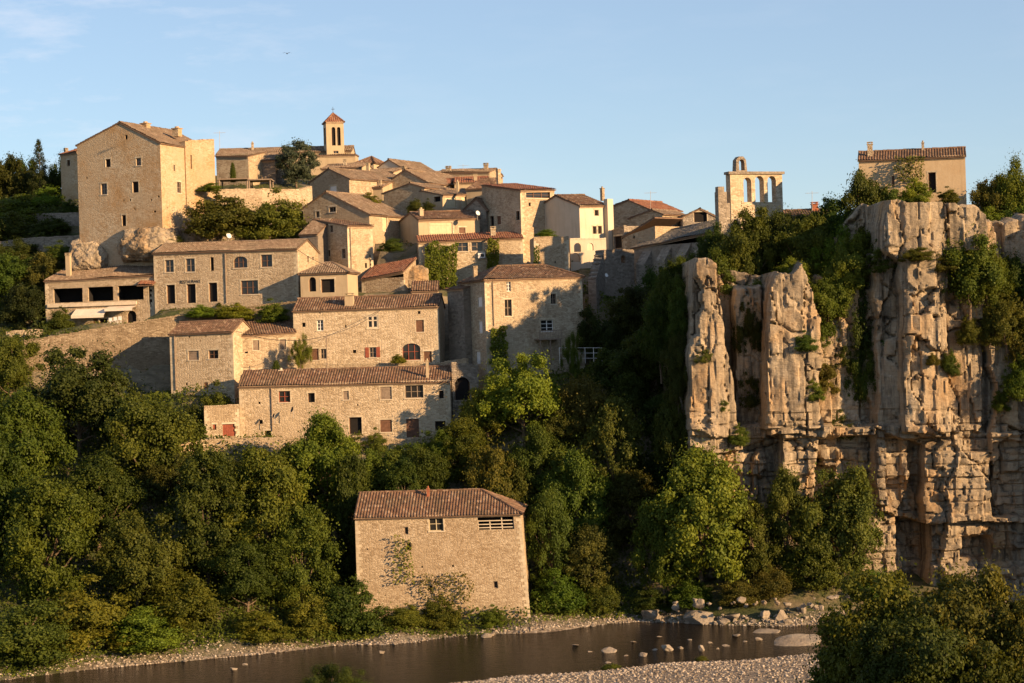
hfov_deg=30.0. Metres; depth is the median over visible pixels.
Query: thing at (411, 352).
window
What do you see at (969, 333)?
shrub
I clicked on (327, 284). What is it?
window
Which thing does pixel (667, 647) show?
boulder
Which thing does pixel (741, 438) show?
shrub
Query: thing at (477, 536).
mill house
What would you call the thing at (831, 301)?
broadleaf tree
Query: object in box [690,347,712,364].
shrub
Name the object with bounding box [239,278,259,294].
window
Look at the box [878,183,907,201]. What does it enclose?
shrub
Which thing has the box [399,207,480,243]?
white shuttered house
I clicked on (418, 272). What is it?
rock outcrop
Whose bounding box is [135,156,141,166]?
window
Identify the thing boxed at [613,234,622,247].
window
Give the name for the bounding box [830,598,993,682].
broadleaf tree
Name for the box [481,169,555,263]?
tower house
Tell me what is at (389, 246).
shrub
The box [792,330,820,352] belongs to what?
shrub
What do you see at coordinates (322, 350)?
window
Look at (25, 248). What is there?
broadleaf tree
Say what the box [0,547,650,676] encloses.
bank grass
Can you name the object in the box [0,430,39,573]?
tall tree
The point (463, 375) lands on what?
vault
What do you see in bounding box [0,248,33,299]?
broadleaf tree
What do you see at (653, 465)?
broadleaf tree
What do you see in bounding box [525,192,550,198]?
window
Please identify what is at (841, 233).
broadleaf tree
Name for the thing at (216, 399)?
shrub
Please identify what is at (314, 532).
tall tree
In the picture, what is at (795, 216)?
broadleaf tree
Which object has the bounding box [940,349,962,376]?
shrub
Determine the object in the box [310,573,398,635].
shrub
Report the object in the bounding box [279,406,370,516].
tall tree
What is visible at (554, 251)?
stone block
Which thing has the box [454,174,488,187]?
red roofed house
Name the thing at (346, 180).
gable house
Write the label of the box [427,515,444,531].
window
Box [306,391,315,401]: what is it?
window
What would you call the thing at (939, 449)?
cliff
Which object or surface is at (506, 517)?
window
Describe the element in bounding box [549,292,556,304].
window
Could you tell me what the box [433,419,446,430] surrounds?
window
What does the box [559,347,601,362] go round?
terrace railing
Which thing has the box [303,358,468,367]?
court wall
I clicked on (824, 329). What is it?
shrub
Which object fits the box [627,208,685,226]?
stone hut
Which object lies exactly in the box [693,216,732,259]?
broadleaf tree
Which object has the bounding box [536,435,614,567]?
tall tree
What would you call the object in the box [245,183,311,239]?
shrub
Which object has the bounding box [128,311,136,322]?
window
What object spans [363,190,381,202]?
shrub
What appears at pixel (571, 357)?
cypress tree
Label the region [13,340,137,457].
broadleaf tree
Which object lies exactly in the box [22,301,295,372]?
ramp wall
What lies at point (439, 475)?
broadleaf tree
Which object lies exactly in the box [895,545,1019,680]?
broadleaf tree
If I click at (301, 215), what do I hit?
shrub
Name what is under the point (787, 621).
boulder
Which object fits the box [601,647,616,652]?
boulder
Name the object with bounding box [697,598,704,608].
boulder
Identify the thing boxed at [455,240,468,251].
window
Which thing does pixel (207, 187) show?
shrub
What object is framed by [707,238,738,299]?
shrub
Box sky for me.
[0,0,1023,214]
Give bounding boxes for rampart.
[588,249,634,313]
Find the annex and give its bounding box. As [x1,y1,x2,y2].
[297,261,360,296]
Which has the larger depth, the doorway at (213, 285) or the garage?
the doorway at (213, 285)
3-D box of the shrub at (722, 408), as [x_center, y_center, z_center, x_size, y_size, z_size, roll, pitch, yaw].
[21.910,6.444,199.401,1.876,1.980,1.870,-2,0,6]
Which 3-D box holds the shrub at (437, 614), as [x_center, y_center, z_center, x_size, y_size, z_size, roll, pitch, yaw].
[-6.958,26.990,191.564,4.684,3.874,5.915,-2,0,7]
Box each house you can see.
[43,253,155,326]
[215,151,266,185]
[237,358,452,438]
[241,319,296,369]
[292,293,445,368]
[301,190,405,253]
[308,167,395,199]
[311,153,358,174]
[320,159,372,171]
[353,156,383,168]
[353,486,530,619]
[365,163,401,174]
[372,180,392,202]
[377,158,434,170]
[391,166,454,188]
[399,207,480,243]
[408,168,459,176]
[416,226,523,289]
[419,188,466,210]
[440,163,503,182]
[445,178,453,187]
[445,285,472,363]
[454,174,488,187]
[456,177,502,204]
[457,264,585,389]
[462,197,488,232]
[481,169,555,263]
[544,186,613,261]
[569,238,605,270]
[613,199,682,228]
[621,217,682,249]
[680,207,714,226]
[783,202,827,217]
[857,140,966,204]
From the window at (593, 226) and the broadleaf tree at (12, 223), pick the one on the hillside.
the broadleaf tree at (12, 223)
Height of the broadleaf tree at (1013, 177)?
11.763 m
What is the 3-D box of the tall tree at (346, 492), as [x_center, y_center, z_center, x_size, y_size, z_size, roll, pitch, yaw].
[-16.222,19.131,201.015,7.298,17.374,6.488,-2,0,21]
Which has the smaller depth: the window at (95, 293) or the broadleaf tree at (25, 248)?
the window at (95, 293)
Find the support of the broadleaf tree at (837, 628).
on the hillside
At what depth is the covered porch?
273.42 m
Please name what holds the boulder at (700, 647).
in the river
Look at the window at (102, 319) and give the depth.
241.71 m
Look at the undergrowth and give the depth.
197.17 m
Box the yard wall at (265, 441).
[181,437,319,455]
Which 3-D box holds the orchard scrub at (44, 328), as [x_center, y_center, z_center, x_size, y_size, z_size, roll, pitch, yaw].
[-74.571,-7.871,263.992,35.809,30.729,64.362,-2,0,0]
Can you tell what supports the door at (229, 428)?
in the garage
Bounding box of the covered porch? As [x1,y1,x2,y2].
[261,152,285,183]
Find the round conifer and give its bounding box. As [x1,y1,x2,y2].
[273,137,321,187]
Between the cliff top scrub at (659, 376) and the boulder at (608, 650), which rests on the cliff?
the cliff top scrub at (659, 376)
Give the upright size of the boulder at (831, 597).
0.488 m
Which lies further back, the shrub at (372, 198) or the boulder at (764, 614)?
the shrub at (372, 198)
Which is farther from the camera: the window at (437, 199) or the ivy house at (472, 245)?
the window at (437, 199)
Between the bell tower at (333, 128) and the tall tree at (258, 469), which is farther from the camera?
the bell tower at (333, 128)
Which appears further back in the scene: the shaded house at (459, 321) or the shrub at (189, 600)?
the shaded house at (459, 321)
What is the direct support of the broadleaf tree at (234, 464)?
on the hillside
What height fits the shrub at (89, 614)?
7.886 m
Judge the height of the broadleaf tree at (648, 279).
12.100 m
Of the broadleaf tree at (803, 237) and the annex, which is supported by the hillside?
the annex
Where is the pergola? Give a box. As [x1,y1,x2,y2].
[217,178,273,188]
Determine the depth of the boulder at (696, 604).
191.25 m
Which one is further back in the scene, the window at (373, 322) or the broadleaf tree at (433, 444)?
the window at (373, 322)
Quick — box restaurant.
[152,238,320,313]
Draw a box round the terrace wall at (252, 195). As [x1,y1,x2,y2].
[216,186,311,215]
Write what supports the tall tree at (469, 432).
on the hillside
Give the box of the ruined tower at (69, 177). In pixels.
[58,148,78,202]
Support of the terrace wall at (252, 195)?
on the hillside
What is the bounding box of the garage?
[204,404,239,438]
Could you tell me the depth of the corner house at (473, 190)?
259.11 m
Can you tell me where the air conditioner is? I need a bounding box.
[478,253,484,258]
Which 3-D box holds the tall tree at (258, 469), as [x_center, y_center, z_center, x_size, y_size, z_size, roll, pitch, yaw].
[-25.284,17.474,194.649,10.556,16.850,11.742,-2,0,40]
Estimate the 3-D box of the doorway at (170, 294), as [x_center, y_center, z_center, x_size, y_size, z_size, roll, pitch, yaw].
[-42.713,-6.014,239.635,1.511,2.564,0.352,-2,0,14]
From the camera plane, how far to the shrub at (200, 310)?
230.22 m
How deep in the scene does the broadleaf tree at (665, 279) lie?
207.90 m
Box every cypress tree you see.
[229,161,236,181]
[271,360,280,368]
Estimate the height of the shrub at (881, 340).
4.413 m
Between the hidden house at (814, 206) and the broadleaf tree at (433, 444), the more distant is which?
the hidden house at (814, 206)
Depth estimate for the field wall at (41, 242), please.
256.77 m
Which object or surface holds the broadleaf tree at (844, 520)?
on the hillside
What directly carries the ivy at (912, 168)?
attached to the cliff house at (943, 167)
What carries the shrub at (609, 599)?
on the hillside
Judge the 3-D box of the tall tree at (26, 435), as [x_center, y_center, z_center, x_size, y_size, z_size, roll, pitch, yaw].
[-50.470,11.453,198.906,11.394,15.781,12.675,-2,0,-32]
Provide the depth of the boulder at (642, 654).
173.82 m
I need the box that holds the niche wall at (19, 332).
[6,329,41,339]
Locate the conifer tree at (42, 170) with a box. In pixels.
[23,139,59,199]
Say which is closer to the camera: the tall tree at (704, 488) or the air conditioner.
the tall tree at (704, 488)
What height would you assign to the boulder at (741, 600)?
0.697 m
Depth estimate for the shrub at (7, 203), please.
267.39 m
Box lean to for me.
[298,218,332,263]
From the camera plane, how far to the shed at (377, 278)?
239.35 m
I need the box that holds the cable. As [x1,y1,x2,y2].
[237,331,324,340]
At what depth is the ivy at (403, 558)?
193.23 m
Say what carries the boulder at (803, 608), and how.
on the hillside
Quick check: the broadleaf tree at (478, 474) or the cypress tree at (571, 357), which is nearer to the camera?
the broadleaf tree at (478, 474)
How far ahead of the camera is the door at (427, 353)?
226.24 m
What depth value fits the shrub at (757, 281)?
205.62 m
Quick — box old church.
[630,220,714,287]
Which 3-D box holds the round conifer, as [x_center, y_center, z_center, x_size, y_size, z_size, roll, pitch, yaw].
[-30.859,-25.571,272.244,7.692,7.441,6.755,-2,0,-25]
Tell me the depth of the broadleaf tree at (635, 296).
227.94 m
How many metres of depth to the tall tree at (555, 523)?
198.08 m
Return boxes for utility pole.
[326,334,327,374]
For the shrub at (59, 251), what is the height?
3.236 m
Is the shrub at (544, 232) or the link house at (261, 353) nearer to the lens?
the link house at (261, 353)
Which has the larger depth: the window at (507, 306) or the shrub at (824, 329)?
the window at (507, 306)
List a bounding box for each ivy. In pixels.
[392,534,414,584]
[418,572,473,604]
[424,240,458,288]
[486,237,499,268]
[489,325,508,364]
[533,245,539,263]
[893,155,924,182]
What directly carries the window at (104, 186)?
in the castle keep
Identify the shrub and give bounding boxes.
[0,191,52,223]
[0,588,86,668]
[30,184,68,210]
[30,215,74,236]
[37,570,138,658]
[44,239,69,262]
[44,305,76,333]
[60,199,78,212]
[97,600,190,654]
[135,564,228,636]
[170,235,185,242]
[177,189,266,240]
[182,304,216,318]
[184,400,204,435]
[194,182,224,192]
[198,376,239,426]
[212,302,259,319]
[231,207,268,239]
[231,608,299,644]
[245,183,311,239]
[253,297,292,322]
[279,584,341,637]
[296,208,302,220]
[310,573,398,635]
[350,430,368,450]
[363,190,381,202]
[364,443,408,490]
[366,427,387,453]
[375,238,404,252]
[381,602,429,628]
[389,353,408,363]
[405,198,424,212]
[421,592,463,632]
[422,198,437,210]
[473,604,506,629]
[529,562,592,615]
[531,229,556,236]
[577,300,601,352]
[581,580,623,615]
[600,663,622,669]
[607,288,642,334]
[630,586,672,614]
[664,274,687,339]
[665,576,714,610]
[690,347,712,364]
[695,655,708,660]
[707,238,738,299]
[716,573,763,608]
[718,398,730,411]
[728,423,750,446]
[735,367,760,410]
[745,272,764,328]
[750,563,796,601]
[768,255,812,284]
[773,523,845,593]
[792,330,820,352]
[795,635,855,682]
[805,378,825,402]
[819,352,841,395]
[820,314,840,348]
[831,408,858,441]
[833,339,863,368]
[844,557,898,601]
[860,239,896,275]
[869,325,887,345]
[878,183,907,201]
[881,593,922,603]
[897,246,934,262]
[898,176,933,202]
[917,589,937,600]
[925,352,940,366]
[930,251,957,272]
[935,186,961,203]
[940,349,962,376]
[951,627,1023,682]
[952,314,982,345]
[980,201,1007,220]
[988,385,1011,412]
[999,352,1023,401]
[1003,309,1023,370]
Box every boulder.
[481,633,491,637]
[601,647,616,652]
[639,652,646,656]
[641,609,659,620]
[661,644,673,650]
[671,603,678,610]
[683,610,713,624]
[693,601,699,607]
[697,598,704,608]
[698,645,704,650]
[719,618,729,624]
[726,613,739,619]
[737,596,745,603]
[753,628,779,632]
[760,610,769,618]
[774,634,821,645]
[776,610,787,620]
[783,602,791,607]
[783,619,793,624]
[800,603,805,613]
[826,595,836,600]
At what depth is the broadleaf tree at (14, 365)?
223.14 m
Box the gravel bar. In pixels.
[450,653,824,682]
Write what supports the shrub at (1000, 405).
on the cliff
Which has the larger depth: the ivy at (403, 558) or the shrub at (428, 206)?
the shrub at (428, 206)
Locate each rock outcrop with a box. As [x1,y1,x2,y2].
[68,237,107,270]
[117,226,181,263]
[179,224,250,241]
[394,265,428,292]
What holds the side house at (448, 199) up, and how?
on the hillside
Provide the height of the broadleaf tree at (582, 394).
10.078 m
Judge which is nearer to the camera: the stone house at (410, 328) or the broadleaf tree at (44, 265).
the stone house at (410, 328)
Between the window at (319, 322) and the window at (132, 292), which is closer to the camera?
the window at (319, 322)
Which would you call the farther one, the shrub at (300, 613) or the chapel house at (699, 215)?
the chapel house at (699, 215)
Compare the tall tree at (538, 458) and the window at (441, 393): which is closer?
the tall tree at (538, 458)
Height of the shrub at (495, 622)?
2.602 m
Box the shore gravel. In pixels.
[0,607,837,679]
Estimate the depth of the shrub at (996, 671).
119.78 m
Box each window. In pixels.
[54,288,82,302]
[89,286,112,300]
[98,317,108,322]
[99,182,107,195]
[104,157,111,166]
[119,285,143,299]
[120,213,126,225]
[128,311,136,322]
[131,180,139,192]
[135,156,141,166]
[163,258,174,272]
[176,180,181,193]
[184,257,195,272]
[207,348,219,359]
[211,257,213,270]
[233,256,246,268]
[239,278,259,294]
[259,253,273,267]
[263,429,272,435]
[277,389,291,402]
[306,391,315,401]
[309,277,315,291]
[315,210,320,217]
[315,318,324,331]
[319,277,335,292]
[319,347,327,359]
[328,205,336,212]
[328,224,333,232]
[341,247,346,259]
[347,415,362,433]
[365,313,379,328]
[368,345,376,357]
[402,343,421,360]
[403,384,424,398]
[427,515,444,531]
[433,195,440,201]
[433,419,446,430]
[439,391,443,397]
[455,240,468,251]
[470,242,483,251]
[478,516,513,529]
[489,214,494,225]
[493,581,497,587]
[503,298,512,316]
[506,281,509,290]
[515,209,519,219]
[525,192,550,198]
[539,318,554,332]
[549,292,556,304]
[592,225,597,233]
[593,208,599,215]
[597,224,602,233]
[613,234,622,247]
[693,210,707,221]
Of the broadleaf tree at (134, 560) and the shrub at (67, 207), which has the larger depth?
the shrub at (67, 207)
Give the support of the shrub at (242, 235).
on the rock outcrop at (188, 238)
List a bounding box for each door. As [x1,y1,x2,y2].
[221,422,236,435]
[405,417,419,437]
[423,349,432,362]
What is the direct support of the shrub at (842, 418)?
on the cliff
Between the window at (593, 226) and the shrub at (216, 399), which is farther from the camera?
the window at (593, 226)
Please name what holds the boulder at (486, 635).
in the river
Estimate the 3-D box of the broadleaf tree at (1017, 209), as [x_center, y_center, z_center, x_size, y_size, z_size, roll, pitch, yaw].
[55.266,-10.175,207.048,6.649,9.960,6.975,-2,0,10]
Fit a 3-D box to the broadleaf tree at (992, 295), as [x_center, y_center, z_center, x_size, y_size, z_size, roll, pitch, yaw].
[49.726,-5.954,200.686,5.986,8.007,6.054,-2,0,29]
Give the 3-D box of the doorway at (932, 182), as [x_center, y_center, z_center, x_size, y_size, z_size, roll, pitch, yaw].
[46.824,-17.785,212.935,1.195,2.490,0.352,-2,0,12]
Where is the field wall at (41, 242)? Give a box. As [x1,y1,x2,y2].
[0,235,79,254]
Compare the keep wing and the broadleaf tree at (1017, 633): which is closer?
the broadleaf tree at (1017, 633)
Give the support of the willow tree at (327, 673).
on the hillside
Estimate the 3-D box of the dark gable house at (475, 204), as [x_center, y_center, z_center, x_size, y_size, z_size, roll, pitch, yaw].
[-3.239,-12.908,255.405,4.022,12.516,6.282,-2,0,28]
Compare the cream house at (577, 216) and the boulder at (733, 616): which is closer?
the boulder at (733, 616)
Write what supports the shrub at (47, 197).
on the hillside
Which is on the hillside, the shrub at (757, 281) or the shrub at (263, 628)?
the shrub at (263, 628)
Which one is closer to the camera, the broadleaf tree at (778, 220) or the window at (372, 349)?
the broadleaf tree at (778, 220)
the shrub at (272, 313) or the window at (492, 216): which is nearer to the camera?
the shrub at (272, 313)
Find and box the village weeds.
[26,175,662,396]
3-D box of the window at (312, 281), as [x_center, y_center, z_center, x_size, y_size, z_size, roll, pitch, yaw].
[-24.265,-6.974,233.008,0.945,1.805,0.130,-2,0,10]
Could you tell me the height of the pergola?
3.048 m
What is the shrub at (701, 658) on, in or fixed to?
on the gravel bar
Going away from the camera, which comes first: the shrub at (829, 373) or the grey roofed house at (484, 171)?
the shrub at (829, 373)
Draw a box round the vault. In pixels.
[447,362,478,436]
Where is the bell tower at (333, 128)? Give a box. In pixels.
[322,112,344,154]
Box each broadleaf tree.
[0,151,42,199]
[0,205,38,242]
[0,236,38,264]
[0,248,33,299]
[0,279,45,329]
[0,326,46,396]
[13,249,65,293]
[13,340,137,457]
[18,155,42,192]
[40,150,63,195]
[86,395,129,444]
[89,505,190,612]
[90,381,215,500]
[135,441,192,505]
[198,533,297,611]
[227,444,274,502]
[268,440,322,507]
[362,445,397,489]
[389,441,422,464]
[402,443,456,489]
[419,426,456,469]
[454,382,525,444]
[458,433,528,500]
[470,349,565,446]
[489,460,535,527]
[538,399,582,449]
[554,370,619,447]
[579,318,629,361]
[585,341,644,392]
[616,285,654,325]
[616,319,667,386]
[626,491,702,605]
[630,264,658,293]
[634,287,679,383]
[638,445,679,494]
[643,251,686,313]
[649,382,687,472]
[672,248,697,264]
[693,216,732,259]
[709,200,780,275]
[730,301,761,355]
[756,203,804,271]
[769,210,835,280]
[776,206,808,223]
[790,459,888,582]
[799,555,942,682]
[800,190,849,237]
[804,264,854,341]
[807,217,867,286]
[817,228,869,297]
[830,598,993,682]
[837,159,893,219]
[840,274,873,368]
[842,346,877,421]
[854,222,874,256]
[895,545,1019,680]
[937,222,1009,321]
[963,171,1019,217]
[963,248,1015,318]
[975,288,1023,362]
[982,573,1023,682]
[988,147,1023,213]
[997,247,1023,303]
[999,202,1023,219]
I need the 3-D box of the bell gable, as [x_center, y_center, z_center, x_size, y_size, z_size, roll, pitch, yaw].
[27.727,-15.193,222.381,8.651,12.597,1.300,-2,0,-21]
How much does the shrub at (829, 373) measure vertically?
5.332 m
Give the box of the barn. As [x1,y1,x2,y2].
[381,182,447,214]
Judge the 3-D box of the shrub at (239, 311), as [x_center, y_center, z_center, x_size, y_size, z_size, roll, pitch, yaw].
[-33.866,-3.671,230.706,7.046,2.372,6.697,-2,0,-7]
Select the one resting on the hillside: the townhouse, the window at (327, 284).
the townhouse
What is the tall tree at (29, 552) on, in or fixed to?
on the hillside
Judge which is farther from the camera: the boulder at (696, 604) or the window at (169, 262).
the window at (169, 262)
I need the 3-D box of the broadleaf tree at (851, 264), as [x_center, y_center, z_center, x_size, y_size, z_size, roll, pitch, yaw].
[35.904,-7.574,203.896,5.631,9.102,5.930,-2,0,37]
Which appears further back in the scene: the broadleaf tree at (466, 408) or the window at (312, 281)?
the window at (312, 281)
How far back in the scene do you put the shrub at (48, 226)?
260.83 m
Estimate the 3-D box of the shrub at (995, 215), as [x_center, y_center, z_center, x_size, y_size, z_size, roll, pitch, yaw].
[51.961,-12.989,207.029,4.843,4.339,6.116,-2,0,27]
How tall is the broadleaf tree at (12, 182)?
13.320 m
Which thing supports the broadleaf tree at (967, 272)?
on the cliff
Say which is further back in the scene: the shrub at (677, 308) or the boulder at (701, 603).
the shrub at (677, 308)
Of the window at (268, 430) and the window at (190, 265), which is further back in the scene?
the window at (190, 265)
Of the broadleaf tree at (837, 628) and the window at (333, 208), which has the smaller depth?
the broadleaf tree at (837, 628)
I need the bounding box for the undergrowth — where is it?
[0,280,685,674]
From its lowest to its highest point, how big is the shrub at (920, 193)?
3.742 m
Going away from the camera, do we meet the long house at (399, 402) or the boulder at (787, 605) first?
the boulder at (787, 605)
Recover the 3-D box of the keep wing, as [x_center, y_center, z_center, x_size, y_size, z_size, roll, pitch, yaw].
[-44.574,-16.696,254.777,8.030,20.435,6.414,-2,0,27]
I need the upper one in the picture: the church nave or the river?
the church nave
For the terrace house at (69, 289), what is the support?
on the hillside
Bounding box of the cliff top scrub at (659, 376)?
[657,268,778,393]
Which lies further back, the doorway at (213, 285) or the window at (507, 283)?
the doorway at (213, 285)
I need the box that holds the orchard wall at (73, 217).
[26,212,78,225]
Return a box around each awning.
[71,308,105,317]
[104,306,134,310]
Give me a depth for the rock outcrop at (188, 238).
247.58 m
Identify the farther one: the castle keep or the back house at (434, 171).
the back house at (434, 171)
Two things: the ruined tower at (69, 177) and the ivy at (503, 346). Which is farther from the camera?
the ruined tower at (69, 177)
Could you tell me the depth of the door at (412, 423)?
215.35 m
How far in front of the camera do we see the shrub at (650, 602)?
196.01 m
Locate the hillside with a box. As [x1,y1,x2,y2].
[0,172,1023,682]
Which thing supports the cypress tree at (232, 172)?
on the hillside
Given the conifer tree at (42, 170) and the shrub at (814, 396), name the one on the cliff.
the shrub at (814, 396)
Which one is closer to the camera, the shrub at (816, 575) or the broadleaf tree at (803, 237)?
the shrub at (816, 575)
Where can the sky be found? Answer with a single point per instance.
(632, 99)
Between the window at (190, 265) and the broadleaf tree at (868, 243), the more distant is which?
the window at (190, 265)
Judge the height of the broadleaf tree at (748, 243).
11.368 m
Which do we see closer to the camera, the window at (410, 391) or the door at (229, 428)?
the door at (229, 428)
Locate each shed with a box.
[360,257,416,292]
[411,280,438,293]
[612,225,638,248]
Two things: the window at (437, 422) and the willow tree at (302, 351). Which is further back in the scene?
the willow tree at (302, 351)
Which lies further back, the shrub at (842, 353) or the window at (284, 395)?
the window at (284, 395)
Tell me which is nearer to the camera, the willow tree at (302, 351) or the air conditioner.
the willow tree at (302, 351)
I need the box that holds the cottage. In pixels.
[168,318,250,403]
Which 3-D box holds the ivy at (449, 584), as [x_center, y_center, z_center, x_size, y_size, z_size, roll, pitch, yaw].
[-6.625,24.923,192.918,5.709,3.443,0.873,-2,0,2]
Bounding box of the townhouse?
[312,218,373,287]
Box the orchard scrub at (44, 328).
[0,195,66,341]
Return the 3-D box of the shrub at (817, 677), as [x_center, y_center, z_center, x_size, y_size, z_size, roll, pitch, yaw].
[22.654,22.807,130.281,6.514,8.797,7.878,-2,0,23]
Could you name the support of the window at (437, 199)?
in the side house at (448, 199)
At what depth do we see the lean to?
244.21 m
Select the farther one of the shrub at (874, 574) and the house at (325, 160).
the house at (325, 160)
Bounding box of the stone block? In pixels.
[530,236,569,270]
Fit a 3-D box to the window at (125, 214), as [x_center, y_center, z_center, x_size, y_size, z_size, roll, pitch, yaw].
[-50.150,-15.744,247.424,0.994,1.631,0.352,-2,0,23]
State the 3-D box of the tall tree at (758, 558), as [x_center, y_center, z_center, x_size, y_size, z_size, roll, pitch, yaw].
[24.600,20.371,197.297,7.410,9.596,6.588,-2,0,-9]
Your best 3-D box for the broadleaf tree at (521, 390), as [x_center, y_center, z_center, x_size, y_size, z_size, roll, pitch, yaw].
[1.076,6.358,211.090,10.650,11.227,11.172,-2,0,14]
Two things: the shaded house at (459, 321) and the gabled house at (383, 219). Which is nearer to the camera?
the shaded house at (459, 321)
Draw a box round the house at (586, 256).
[569,238,605,270]
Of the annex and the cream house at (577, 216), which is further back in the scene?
the cream house at (577, 216)
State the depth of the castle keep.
247.71 m
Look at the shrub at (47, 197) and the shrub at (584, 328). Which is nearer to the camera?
the shrub at (584, 328)
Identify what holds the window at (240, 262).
in the restaurant
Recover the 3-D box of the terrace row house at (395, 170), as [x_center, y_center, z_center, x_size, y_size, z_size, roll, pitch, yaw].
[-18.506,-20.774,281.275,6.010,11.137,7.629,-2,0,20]
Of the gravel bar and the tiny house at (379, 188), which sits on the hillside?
the tiny house at (379, 188)
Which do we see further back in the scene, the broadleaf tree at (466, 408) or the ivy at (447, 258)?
the ivy at (447, 258)
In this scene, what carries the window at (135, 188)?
in the castle keep
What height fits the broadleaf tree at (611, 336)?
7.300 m
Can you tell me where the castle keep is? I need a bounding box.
[75,121,191,266]
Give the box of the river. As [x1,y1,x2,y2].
[0,609,992,682]
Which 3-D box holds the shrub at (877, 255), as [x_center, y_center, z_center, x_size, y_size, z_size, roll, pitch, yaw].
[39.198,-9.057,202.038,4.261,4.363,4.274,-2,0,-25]
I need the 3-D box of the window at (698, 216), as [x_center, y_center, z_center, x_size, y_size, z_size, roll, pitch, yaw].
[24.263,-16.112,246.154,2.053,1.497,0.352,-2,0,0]
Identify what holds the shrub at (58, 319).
on the hillside
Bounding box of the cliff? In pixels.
[663,199,1023,592]
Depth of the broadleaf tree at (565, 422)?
208.29 m
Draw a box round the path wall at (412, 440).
[352,435,433,450]
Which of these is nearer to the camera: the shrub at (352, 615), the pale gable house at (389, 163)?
the shrub at (352, 615)
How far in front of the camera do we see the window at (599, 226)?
245.46 m
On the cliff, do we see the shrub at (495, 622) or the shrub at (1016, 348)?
the shrub at (1016, 348)
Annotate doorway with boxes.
[147,285,154,303]
[165,283,176,303]
[185,282,196,302]
[207,281,218,301]
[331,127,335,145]
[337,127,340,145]
[455,377,469,399]
[926,170,937,192]
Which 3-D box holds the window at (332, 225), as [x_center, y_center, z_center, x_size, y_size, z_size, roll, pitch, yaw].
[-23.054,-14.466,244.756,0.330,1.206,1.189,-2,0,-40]
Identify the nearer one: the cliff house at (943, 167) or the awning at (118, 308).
the cliff house at (943, 167)
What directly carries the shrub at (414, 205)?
on the white shuttered house at (413, 224)
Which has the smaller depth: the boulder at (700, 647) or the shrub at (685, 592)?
the boulder at (700, 647)
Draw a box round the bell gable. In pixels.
[715,156,784,235]
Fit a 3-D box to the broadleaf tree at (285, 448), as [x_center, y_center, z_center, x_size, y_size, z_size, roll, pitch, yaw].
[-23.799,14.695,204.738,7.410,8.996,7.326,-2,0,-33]
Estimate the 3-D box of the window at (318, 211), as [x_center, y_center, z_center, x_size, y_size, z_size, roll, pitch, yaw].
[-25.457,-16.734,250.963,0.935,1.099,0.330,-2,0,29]
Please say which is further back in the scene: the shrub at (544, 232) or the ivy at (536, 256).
the shrub at (544, 232)
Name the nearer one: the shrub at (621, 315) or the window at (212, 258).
the shrub at (621, 315)
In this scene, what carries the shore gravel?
on the hillside
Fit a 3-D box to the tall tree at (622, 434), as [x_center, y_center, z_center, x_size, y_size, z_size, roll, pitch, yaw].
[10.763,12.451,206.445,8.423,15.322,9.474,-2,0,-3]
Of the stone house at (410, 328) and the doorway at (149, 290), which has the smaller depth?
the stone house at (410, 328)
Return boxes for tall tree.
[0,376,86,518]
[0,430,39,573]
[0,466,103,603]
[52,443,156,551]
[150,441,258,583]
[211,436,318,575]
[262,495,346,614]
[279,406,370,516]
[324,445,373,588]
[382,456,426,490]
[430,412,492,484]
[504,414,572,509]
[524,475,573,595]
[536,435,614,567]
[562,515,621,596]
[574,388,651,516]
[598,464,663,553]
[629,429,757,595]
[632,386,675,451]
[732,494,784,577]
[758,457,813,572]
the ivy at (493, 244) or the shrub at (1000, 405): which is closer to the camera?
the shrub at (1000, 405)
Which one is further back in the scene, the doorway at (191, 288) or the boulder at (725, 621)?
the doorway at (191, 288)
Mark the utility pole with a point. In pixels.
(326, 352)
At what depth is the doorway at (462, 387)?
217.47 m
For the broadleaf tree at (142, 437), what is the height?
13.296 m
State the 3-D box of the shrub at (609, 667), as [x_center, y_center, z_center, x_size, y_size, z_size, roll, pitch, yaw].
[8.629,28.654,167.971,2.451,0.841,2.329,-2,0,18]
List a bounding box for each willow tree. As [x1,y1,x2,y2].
[285,331,313,368]
[300,660,373,682]
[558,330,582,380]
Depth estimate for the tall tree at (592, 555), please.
197.61 m
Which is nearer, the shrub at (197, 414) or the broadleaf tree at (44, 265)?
the shrub at (197, 414)
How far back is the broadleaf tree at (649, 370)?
212.92 m
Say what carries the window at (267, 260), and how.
in the restaurant
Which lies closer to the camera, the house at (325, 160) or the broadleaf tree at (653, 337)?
the broadleaf tree at (653, 337)
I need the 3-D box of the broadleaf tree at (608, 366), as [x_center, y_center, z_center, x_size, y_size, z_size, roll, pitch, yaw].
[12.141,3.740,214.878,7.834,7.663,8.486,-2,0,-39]
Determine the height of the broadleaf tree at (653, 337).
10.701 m
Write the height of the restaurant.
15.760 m
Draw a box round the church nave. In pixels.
[215,141,355,171]
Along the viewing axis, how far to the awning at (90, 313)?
240.71 m
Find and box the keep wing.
[178,139,215,222]
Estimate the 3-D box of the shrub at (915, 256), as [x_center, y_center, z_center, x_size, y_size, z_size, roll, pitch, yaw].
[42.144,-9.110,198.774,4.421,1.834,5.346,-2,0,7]
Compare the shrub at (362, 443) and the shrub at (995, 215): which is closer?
the shrub at (995, 215)
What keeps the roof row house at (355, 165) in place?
on the hillside
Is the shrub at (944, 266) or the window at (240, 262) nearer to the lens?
the shrub at (944, 266)
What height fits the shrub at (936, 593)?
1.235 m
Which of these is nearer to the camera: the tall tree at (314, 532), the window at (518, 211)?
the tall tree at (314, 532)
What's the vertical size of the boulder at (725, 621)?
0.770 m

